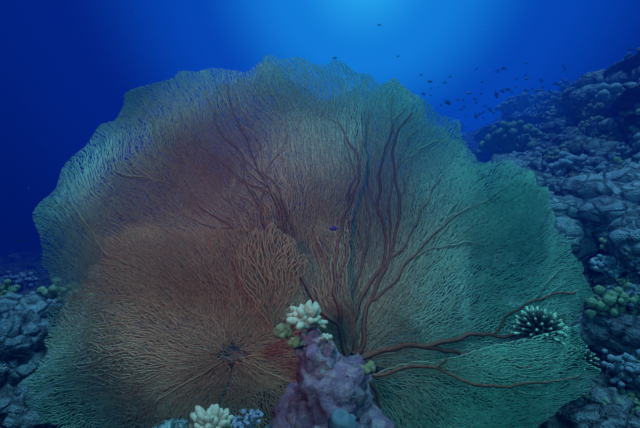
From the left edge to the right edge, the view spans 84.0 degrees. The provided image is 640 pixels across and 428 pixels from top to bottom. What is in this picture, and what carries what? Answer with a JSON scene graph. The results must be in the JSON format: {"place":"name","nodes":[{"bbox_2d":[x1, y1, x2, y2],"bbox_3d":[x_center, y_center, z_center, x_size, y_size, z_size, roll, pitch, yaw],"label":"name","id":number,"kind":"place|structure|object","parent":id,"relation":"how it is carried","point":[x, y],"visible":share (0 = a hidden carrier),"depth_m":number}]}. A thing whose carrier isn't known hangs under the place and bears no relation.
{"place":"outdoors","nodes":[
{"label":"outdoors","id":0,"kind":"place"},
{"bbox_2d":[0,119,639,427],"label":"reef ground","id":1,"kind":"structure","parent":0,"point":[602,378],"depth_m":1.71},
{"bbox_2d":[0,361,8,384],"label":"rock","id":2,"kind":"object","parent":1,"relation":"on","point":[4,371],"visible":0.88,"depth_m":1.39},
{"bbox_2d":[2,360,17,369],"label":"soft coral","id":3,"kind":"object","parent":1,"relation":"on","point":[11,363],"visible":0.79,"depth_m":1.42},
{"bbox_2d":[6,253,22,261],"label":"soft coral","id":4,"kind":"object","parent":1,"relation":"on","point":[13,257],"visible":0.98,"depth_m":14.04},
{"bbox_2d":[0,270,37,291],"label":"soft coral","id":5,"kind":"object","parent":1,"relation":"on","point":[22,280],"visible":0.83,"depth_m":5.52},
{"bbox_2d":[0,309,55,360],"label":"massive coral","id":6,"kind":"object","parent":1,"relation":"on","point":[24,333],"visible":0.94,"depth_m":1.46},
{"bbox_2d":[0,291,51,319],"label":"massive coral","id":7,"kind":"object","parent":6,"relation":"on","point":[11,303],"visible":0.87,"depth_m":1.59},
{"bbox_2d":[25,263,37,269],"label":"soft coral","id":8,"kind":"object","parent":1,"relation":"on","point":[32,267],"visible":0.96,"depth_m":9.68},
{"bbox_2d":[0,376,75,427],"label":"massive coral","id":9,"kind":"object","parent":1,"relation":"on","point":[16,411],"visible":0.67,"depth_m":1.33},
{"bbox_2d":[15,369,66,387],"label":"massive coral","id":10,"kind":"object","parent":9,"relation":"on","point":[20,384],"visible":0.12,"depth_m":1.42},
{"bbox_2d":[7,349,58,385],"bbox_3d":[-1.203,0.646,1.482,0.192,0.151,0.184,0,0,-41],"label":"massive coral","id":11,"kind":"object","parent":10,"relation":"on","point":[22,368],"visible":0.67,"depth_m":1.43},
{"bbox_2d":[47,294,80,320],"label":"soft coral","id":12,"kind":"object","parent":1,"relation":"on","point":[49,302],"visible":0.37,"depth_m":1.74},
{"bbox_2d":[50,345,80,373],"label":"massive coral","id":13,"kind":"object","parent":1,"relation":"on","point":[52,350],"visible":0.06,"depth_m":1.57},
{"bbox_2d":[36,278,99,321],"bbox_3d":[-1.408,0.510,2.029,0.281,0.308,0.234,0,0,-3],"label":"soft coral","id":14,"kind":"object","parent":1,"relation":"on","point":[50,292],"visible":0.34,"depth_m":1.94},
{"bbox_2d":[80,323,121,349],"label":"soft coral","id":15,"kind":"object","parent":1,"relation":"on","point":[101,337],"visible":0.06,"depth_m":1.81},
{"bbox_2d":[22,223,308,427],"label":"sea fan","id":16,"kind":"object","parent":1,"relation":"on","point":[210,365],"visible":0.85,"depth_m":1.19},
{"bbox_2d":[234,222,309,324],"bbox_3d":[-0.156,0.194,1.155,0.251,0.336,0.016,0,0,2],"label":"sea fan","id":17,"kind":"object","parent":16,"relation":"attached to","point":[267,297],"visible":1,"depth_m":1.15},
{"bbox_2d":[152,418,188,427],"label":"coral","id":18,"kind":"object","parent":1,"relation":"on","point":[176,423],"visible":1,"depth_m":0.95},
{"bbox_2d":[32,62,366,427],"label":"sea fan","id":19,"kind":"object","parent":1,"relation":"on","point":[281,207],"visible":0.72,"depth_m":1.31},
{"bbox_2d":[189,404,234,427],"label":"finger coral","id":20,"kind":"object","parent":1,"relation":"on","point":[213,416],"visible":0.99,"depth_m":0.95},
{"bbox_2d":[226,318,265,342],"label":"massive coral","id":21,"kind":"object","parent":1,"relation":"on","point":[244,332],"visible":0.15,"depth_m":2.12},
{"bbox_2d":[77,55,506,348],"bbox_3d":[-0.103,-0.058,1.403,1.736,1.177,0.156,0,0,2],"label":"sea fan","id":22,"kind":"object","parent":1,"relation":"on","point":[194,192],"visible":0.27,"depth_m":1.41},
{"bbox_2d":[268,327,393,427],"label":"rock","id":23,"kind":"object","parent":1,"relation":"on","point":[329,377],"visible":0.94,"depth_m":0.97},
{"bbox_2d":[231,409,263,427],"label":"coral","id":24,"kind":"object","parent":23,"relation":"on","point":[250,418],"visible":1,"depth_m":0.95},
{"bbox_2d":[272,323,292,339],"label":"knob coral","id":25,"kind":"object","parent":23,"relation":"on","point":[281,331],"visible":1,"depth_m":0.98},
{"bbox_2d":[287,336,302,347],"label":"knob coral","id":26,"kind":"object","parent":23,"relation":"on","point":[295,342],"visible":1,"depth_m":0.97},
{"bbox_2d":[286,300,327,330],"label":"coral","id":27,"kind":"object","parent":23,"relation":"on","point":[305,316],"visible":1,"depth_m":0.99},
{"bbox_2d":[321,333,332,340],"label":"coral","id":28,"kind":"object","parent":23,"relation":"on","point":[326,337],"visible":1,"depth_m":0.98},
{"bbox_2d":[329,408,357,427],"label":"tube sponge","id":29,"kind":"object","parent":23,"relation":"on","point":[340,418],"visible":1,"depth_m":0.89},
{"bbox_2d":[360,360,375,374],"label":"knob coral","id":30,"kind":"object","parent":23,"relation":"on","point":[369,367],"visible":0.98,"depth_m":0.99},
{"bbox_2d":[423,293,446,311],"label":"soft coral","id":31,"kind":"object","parent":1,"relation":"on","point":[437,302],"visible":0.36,"depth_m":1.93},
{"bbox_2d":[292,80,592,409],"bbox_3d":[0.437,0.098,1.315,1.159,1.227,0.225,0,0,8],"label":"sea fan","id":32,"kind":"object","parent":1,"relation":"on","point":[430,345],"visible":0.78,"depth_m":1.33},
{"bbox_2d":[419,213,465,244],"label":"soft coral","id":33,"kind":"object","parent":1,"relation":"on","point":[438,225],"visible":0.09,"depth_m":2.39},
{"bbox_2d":[416,188,481,219],"bbox_3d":[1.049,-0.022,2.918,0.513,0.400,0.533,0,0,22],"label":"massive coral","id":34,"kind":"object","parent":1,"relation":"on","point":[444,204],"visible":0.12,"depth_m":2.74},
{"bbox_2d":[449,122,466,131],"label":"soft coral","id":35,"kind":"object","parent":1,"relation":"on","point":[463,127],"visible":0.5,"depth_m":12.19},
{"bbox_2d":[466,151,486,163],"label":"massive coral","id":36,"kind":"object","parent":1,"relation":"on","point":[482,157],"visible":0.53,"depth_m":5.20},
{"bbox_2d":[465,255,490,273],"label":"massive coral","id":37,"kind":"object","parent":1,"relation":"on","point":[476,265],"visible":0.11,"depth_m":2.02},
{"bbox_2d":[369,324,600,427],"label":"sea fan","id":38,"kind":"object","parent":1,"relation":"on","point":[504,420],"visible":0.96,"depth_m":1.09},
{"bbox_2d":[510,306,571,344],"bbox_3d":[0.706,0.358,1.147,0.172,0.120,0.167,0,0,-16],"label":"coral","id":39,"kind":"object","parent":38,"relation":"on","point":[542,323],"visible":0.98,"depth_m":1.13},
{"bbox_2d":[561,345,600,370],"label":"coral","id":40,"kind":"object","parent":38,"relation":"attached to","point":[587,358],"visible":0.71,"depth_m":1.15},
{"bbox_2d":[470,269,506,296],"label":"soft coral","id":41,"kind":"object","parent":1,"relation":"on","point":[482,285],"visible":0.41,"depth_m":1.82},
{"bbox_2d":[474,225,504,252],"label":"massive coral","id":42,"kind":"object","parent":1,"relation":"on","point":[492,242],"visible":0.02,"depth_m":2.05},
{"bbox_2d":[488,294,519,315],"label":"soft coral","id":43,"kind":"object","parent":1,"relation":"on","point":[499,304],"visible":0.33,"depth_m":1.71},
{"bbox_2d":[474,122,539,144],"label":"table coral","id":44,"kind":"object","parent":1,"relation":"on","point":[481,133],"visible":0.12,"depth_m":4.95},
{"bbox_2d":[474,153,541,199],"bbox_3d":[1.730,-0.293,3.176,0.700,0.504,0.698,0,0,-22],"label":"rock","id":45,"kind":"object","parent":1,"relation":"on","point":[531,163],"visible":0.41,"depth_m":2.98},
{"bbox_2d":[491,94,526,119],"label":"soft coral","id":46,"kind":"object","parent":1,"relation":"on","point":[517,101],"visible":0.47,"depth_m":6.37},
{"bbox_2d":[483,245,538,285],"bbox_3d":[1.073,0.276,1.938,0.364,0.242,0.409,0,0,23],"label":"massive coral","id":47,"kind":"object","parent":1,"relation":"on","point":[512,261],"visible":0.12,"depth_m":1.81},
{"bbox_2d":[488,170,564,203],"bbox_3d":[1.466,-0.118,2.450,0.564,0.373,0.542,0,0,-44],"label":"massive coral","id":48,"kind":"object","parent":1,"relation":"on","point":[541,178],"visible":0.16,"depth_m":2.35},
{"bbox_2d":[545,150,595,176],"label":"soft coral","id":49,"kind":"object","parent":48,"relation":"on","point":[559,167],"visible":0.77,"depth_m":2.44},
{"bbox_2d":[512,147,540,156],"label":"soft coral","id":50,"kind":"object","parent":1,"relation":"on","point":[519,154],"visible":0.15,"depth_m":3.20},
{"bbox_2d":[509,88,552,112],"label":"soft coral","id":51,"kind":"object","parent":1,"relation":"on","point":[533,101],"visible":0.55,"depth_m":6.16},
{"bbox_2d":[526,107,543,115],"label":"soft coral","id":52,"kind":"object","parent":1,"relation":"on","point":[535,113],"visible":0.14,"depth_m":5.46},
{"bbox_2d":[523,161,548,174],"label":"soft coral","id":53,"kind":"object","parent":1,"relation":"on","point":[543,166],"visible":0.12,"depth_m":2.59},
{"bbox_2d":[530,149,542,157],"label":"rock","id":54,"kind":"object","parent":1,"relation":"on","point":[535,154],"visible":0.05,"depth_m":3.06},
{"bbox_2d":[518,141,550,153],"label":"massive coral","id":55,"kind":"object","parent":54,"relation":"on","point":[543,145],"visible":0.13,"depth_m":3.23},
{"bbox_2d":[530,101,543,112],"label":"soft coral","id":56,"kind":"object","parent":1,"relation":"on","point":[534,109],"visible":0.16,"depth_m":5.74},
{"bbox_2d":[518,260,579,291],"bbox_3d":[1.120,0.311,1.745,0.273,0.171,0.263,0,0,22],"label":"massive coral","id":57,"kind":"object","parent":1,"relation":"on","point":[575,277],"visible":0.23,"depth_m":1.67},
{"bbox_2d":[542,112,556,124],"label":"soft coral","id":58,"kind":"object","parent":1,"relation":"on","point":[547,119],"visible":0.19,"depth_m":4.12},
{"bbox_2d":[501,196,599,264],"bbox_3d":[1.284,0.106,1.883,0.586,0.422,0.585,0,0,18],"label":"rock","id":59,"kind":"object","parent":1,"relation":"on","point":[572,229],"visible":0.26,"depth_m":1.68},
{"bbox_2d":[552,144,569,160],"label":"rock","id":60,"kind":"object","parent":1,"relation":"on","point":[557,151],"visible":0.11,"depth_m":2.74},
{"bbox_2d":[551,167,576,178],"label":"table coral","id":61,"kind":"object","parent":1,"relation":"on","point":[571,172],"visible":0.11,"depth_m":2.35},
{"bbox_2d":[541,134,606,163],"bbox_3d":[2.059,-0.425,2.826,0.506,0.414,0.486,0,0,-27],"label":"rock","id":62,"kind":"object","parent":1,"relation":"on","point":[578,145],"visible":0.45,"depth_m":2.69},
{"bbox_2d":[566,115,581,129],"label":"rock","id":63,"kind":"object","parent":1,"relation":"on","point":[572,120],"visible":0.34,"depth_m":3.37},
{"bbox_2d":[565,75,607,114],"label":"massive coral","id":64,"kind":"object","parent":1,"relation":"on","point":[569,105],"visible":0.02,"depth_m":3.48},
{"bbox_2d":[554,69,630,119],"bbox_3d":[2.849,-1.106,3.487,0.934,0.571,0.936,0,0,33],"label":"rock","id":65,"kind":"object","parent":64,"relation":"on","point":[590,82],"visible":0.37,"depth_m":3.31},
{"bbox_2d":[543,164,639,226],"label":"rock","id":66,"kind":"object","parent":1,"relation":"on","point":[601,198],"visible":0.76,"depth_m":1.70},
{"bbox_2d":[603,161,639,172],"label":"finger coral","id":67,"kind":"object","parent":66,"relation":"on","point":[630,164],"visible":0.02,"depth_m":1.88},
{"bbox_2d":[591,225,599,243],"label":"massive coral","id":68,"kind":"object","parent":1,"relation":"on","point":[596,232],"visible":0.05,"depth_m":1.64},
{"bbox_2d":[592,203,639,248],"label":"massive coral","id":69,"kind":"object","parent":68,"relation":"on","point":[625,217],"visible":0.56,"depth_m":1.53},
{"bbox_2d":[580,98,612,119],"bbox_3d":[2.659,-0.961,3.302,0.499,0.311,0.444,0,0,-30],"label":"rock","id":70,"kind":"object","parent":1,"relation":"on","point":[602,111],"visible":0.12,"depth_m":3.16},
{"bbox_2d":[556,385,639,427],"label":"rock","id":71,"kind":"object","parent":1,"relation":"on","point":[583,412],"visible":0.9,"depth_m":1.11},
{"bbox_2d":[584,388,639,412],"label":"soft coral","id":72,"kind":"object","parent":71,"relation":"on","point":[635,403],"visible":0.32,"depth_m":1.11},
{"bbox_2d":[575,115,624,138],"bbox_3d":[2.408,-0.678,2.944,0.460,0.281,0.443,0,0,15],"label":"rock","id":73,"kind":"object","parent":1,"relation":"on","point":[596,129],"visible":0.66,"depth_m":2.81},
{"bbox_2d":[567,307,639,355],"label":"rock","id":74,"kind":"object","parent":1,"relation":"on","point":[617,335],"visible":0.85,"depth_m":1.24},
{"bbox_2d":[625,284,639,312],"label":"massive coral","id":75,"kind":"object","parent":74,"relation":"on","point":[637,289],"visible":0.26,"depth_m":1.28},
{"bbox_2d":[626,284,639,315],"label":"soft coral","id":76,"kind":"object","parent":75,"relation":"on","point":[632,294],"visible":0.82,"depth_m":1.26},
{"bbox_2d":[589,254,619,277],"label":"soft coral","id":77,"kind":"object","parent":1,"relation":"on","point":[597,265],"visible":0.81,"depth_m":1.48},
{"bbox_2d":[598,233,611,254],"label":"soft coral","id":78,"kind":"object","parent":1,"relation":"on","point":[604,242],"visible":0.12,"depth_m":1.56},
{"bbox_2d":[590,164,620,174],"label":"rock","id":79,"kind":"object","parent":1,"relation":"on","point":[616,166],"visible":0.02,"depth_m":2.07},
{"bbox_2d":[595,132,622,140],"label":"rock","id":80,"kind":"object","parent":1,"relation":"on","point":[617,136],"visible":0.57,"depth_m":2.77},
{"bbox_2d":[581,282,639,318],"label":"soft coral","id":81,"kind":"object","parent":1,"relation":"on","point":[617,299],"visible":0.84,"depth_m":1.27},
{"bbox_2d":[603,257,629,272],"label":"rock","id":82,"kind":"object","parent":1,"relation":"on","point":[617,266],"visible":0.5,"depth_m":1.47},
{"bbox_2d":[595,82,639,111],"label":"rock","id":83,"kind":"object","parent":1,"relation":"on","point":[606,95],"visible":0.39,"depth_m":2.84},
{"bbox_2d":[603,49,639,75],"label":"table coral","id":84,"kind":"object","parent":1,"relation":"on","point":[629,64],"visible":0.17,"depth_m":3.15},
{"bbox_2d":[614,277,632,285],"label":"soft coral","id":85,"kind":"object","parent":1,"relation":"on","point":[621,281],"visible":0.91,"depth_m":1.40},
{"bbox_2d":[612,142,638,160],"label":"rock","id":86,"kind":"object","parent":1,"relation":"on","point":[628,152],"visible":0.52,"depth_m":2.37},
{"bbox_2d":[612,359,639,388],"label":"massive coral","id":87,"kind":"object","parent":1,"relation":"on","point":[635,382],"visible":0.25,"depth_m":1.14},
{"bbox_2d":[601,349,639,392],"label":"soft coral","id":88,"kind":"object","parent":87,"relation":"on","point":[617,367],"visible":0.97,"depth_m":1.15},
{"bbox_2d":[619,261,635,268],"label":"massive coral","id":89,"kind":"object","parent":1,"relation":"on","point":[624,264],"visible":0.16,"depth_m":1.42},
{"bbox_2d":[607,219,639,269],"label":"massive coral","id":90,"kind":"object","parent":89,"relation":"on","point":[620,240],"visible":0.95,"depth_m":1.42},
{"bbox_2d":[625,252,639,269],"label":"soft coral","id":91,"kind":"object","parent":89,"relation":"on","point":[631,264],"visible":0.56,"depth_m":1.39},
{"bbox_2d":[621,152,639,166],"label":"rock","id":92,"kind":"object","parent":1,"relation":"on","point":[635,158],"visible":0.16,"depth_m":2.00},
{"bbox_2d":[628,109,639,138],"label":"rock","id":93,"kind":"object","parent":1,"relation":"on","point":[634,129],"visible":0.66,"depth_m":2.37},
{"bbox_2d":[631,67,639,83],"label":"massive coral","id":94,"kind":"object","parent":1,"relation":"on","point":[635,75],"visible":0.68,"depth_m":2.96},
{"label":"soft coral","id":95,"kind":"object","parent":1,"relation":"on","visible":0},
{"bbox_2d":[0,279,20,296],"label":"soft coral","id":96,"kind":"object","parent":95,"relation":"on","point":[5,288],"visible":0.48,"depth_m":1.70},
{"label":"massive coral","id":97,"kind":"object","parent":1,"relation":"on","visible":0},
{"bbox_2d":[476,120,543,155],"bbox_3d":[1.868,-0.638,3.552,0.549,0.517,0.550,0,0,12],"label":"soft coral","id":98,"kind":"object","parent":97,"relation":"on","point":[508,140],"visible":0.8,"depth_m":3.42},
{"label":"finger coral","id":99,"kind":"object","parent":1,"relation":"on","visible":0},
{"bbox_2d":[583,161,616,173],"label":"rock","id":100,"kind":"object","parent":99,"relation":"on","point":[599,168],"visible":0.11,"depth_m":2.20},
{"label":"massive coral","id":101,"kind":"object","parent":1,"relation":"on","visible":0},
{"bbox_2d":[558,78,575,91],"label":"rock","id":102,"kind":"object","parent":101,"relation":"on","point":[562,86],"visible":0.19,"depth_m":6.02},
{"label":"massive coral","id":103,"kind":"object","parent":1,"relation":"on","visible":0},
{"bbox_2d":[541,148,567,162],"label":"rock","id":104,"kind":"object","parent":103,"relation":"on","point":[552,157],"visible":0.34,"depth_m":2.73},
{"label":"massive coral","id":105,"kind":"object","parent":1,"relation":"on","visible":0},
{"bbox_2d":[543,177,564,191],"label":"rock","id":106,"kind":"object","parent":105,"relation":"on","point":[553,182],"visible":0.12,"depth_m":2.22},
{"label":"massive coral","id":107,"kind":"object","parent":1,"relation":"on","visible":0},
{"bbox_2d":[612,84,639,116],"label":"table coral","id":108,"kind":"object","parent":107,"relation":"on","point":[627,99],"visible":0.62,"depth_m":2.68},
{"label":"massive coral","id":109,"kind":"object","parent":1,"relation":"on","visible":0},
{"bbox_2d":[505,115,542,124],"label":"rock","id":110,"kind":"object","parent":109,"relation":"on","point":[531,119],"visible":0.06,"depth_m":4.94},
{"bbox_2d":[541,91,560,114],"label":"soft coral","id":111,"kind":"object","parent":110,"relation":"on","point":[546,104],"visible":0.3,"depth_m":4.79},
{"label":"massive coral","id":112,"kind":"object","parent":1,"relation":"on","visible":0},
{"bbox_2d":[621,111,639,140],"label":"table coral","id":113,"kind":"object","parent":112,"relation":"on","point":[629,119],"visible":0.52,"depth_m":2.43},
{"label":"massive coral","id":114,"kind":"object","parent":1,"relation":"on","visible":0},
{"bbox_2d":[511,107,531,117],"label":"rock","id":115,"kind":"object","parent":114,"relation":"on","point":[517,114],"visible":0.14,"depth_m":6.13},
{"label":"massive coral","id":116,"kind":"object","parent":1,"relation":"on","visible":0},
{"bbox_2d":[540,126,580,145],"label":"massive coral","id":117,"kind":"object","parent":116,"relation":"on","point":[553,139],"visible":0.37,"depth_m":3.21},
{"bbox_2d":[576,99,601,120],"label":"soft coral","id":118,"kind":"object","parent":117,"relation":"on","point":[588,109],"visible":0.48,"depth_m":3.20},
{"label":"massive coral","id":119,"kind":"object","parent":1,"relation":"on","visible":0},
{"bbox_2d":[580,156,613,171],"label":"rock","id":120,"kind":"object","parent":119,"relation":"on","point":[595,162],"visible":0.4,"depth_m":2.52},
{"bbox_2d":[0,0,639,246],"label":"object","id":121,"kind":"structure","parent":0,"point":[64,64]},
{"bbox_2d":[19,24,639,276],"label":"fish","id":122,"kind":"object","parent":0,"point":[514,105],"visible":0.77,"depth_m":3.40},
{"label":"finger coral","id":123,"kind":"object","parent":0,"visible":0},
{"bbox_2d":[577,116,604,130],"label":"rock","id":124,"kind":"object","parent":123,"relation":"on","point":[585,121],"visible":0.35,"depth_m":3.15},
{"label":"finger coral","id":125,"kind":"object","parent":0,"visible":0},
{"bbox_2d":[632,133,639,151],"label":"rock","id":126,"kind":"object","parent":125,"relation":"on","point":[636,140],"visible":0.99,"depth_m":2.09},
{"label":"massive coral","id":127,"kind":"object","parent":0,"visible":0},
{"bbox_2d":[588,141,632,160],"bbox_3d":[2.166,-0.408,2.655,0.402,0.282,0.417,0,0,-7],"label":"rock","id":128,"kind":"object","parent":127,"relation":"on","point":[609,151],"visible":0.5,"depth_m":2.53},
{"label":"massive coral","id":129,"kind":"object","parent":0,"visible":0},
{"bbox_2d":[541,116,579,134],"bbox_3d":[2.440,-0.795,3.544,0.446,0.352,0.396,0,0,-14],"label":"rock","id":130,"kind":"object","parent":129,"relation":"on","point":[557,126],"visible":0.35,"depth_m":3.46},
{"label":"soft coral","id":131,"kind":"object","parent":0,"visible":0},
{"bbox_2d":[496,297,529,315],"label":"massive coral","id":132,"kind":"object","parent":131,"relation":"on","point":[514,304],"visible":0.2,"depth_m":1.69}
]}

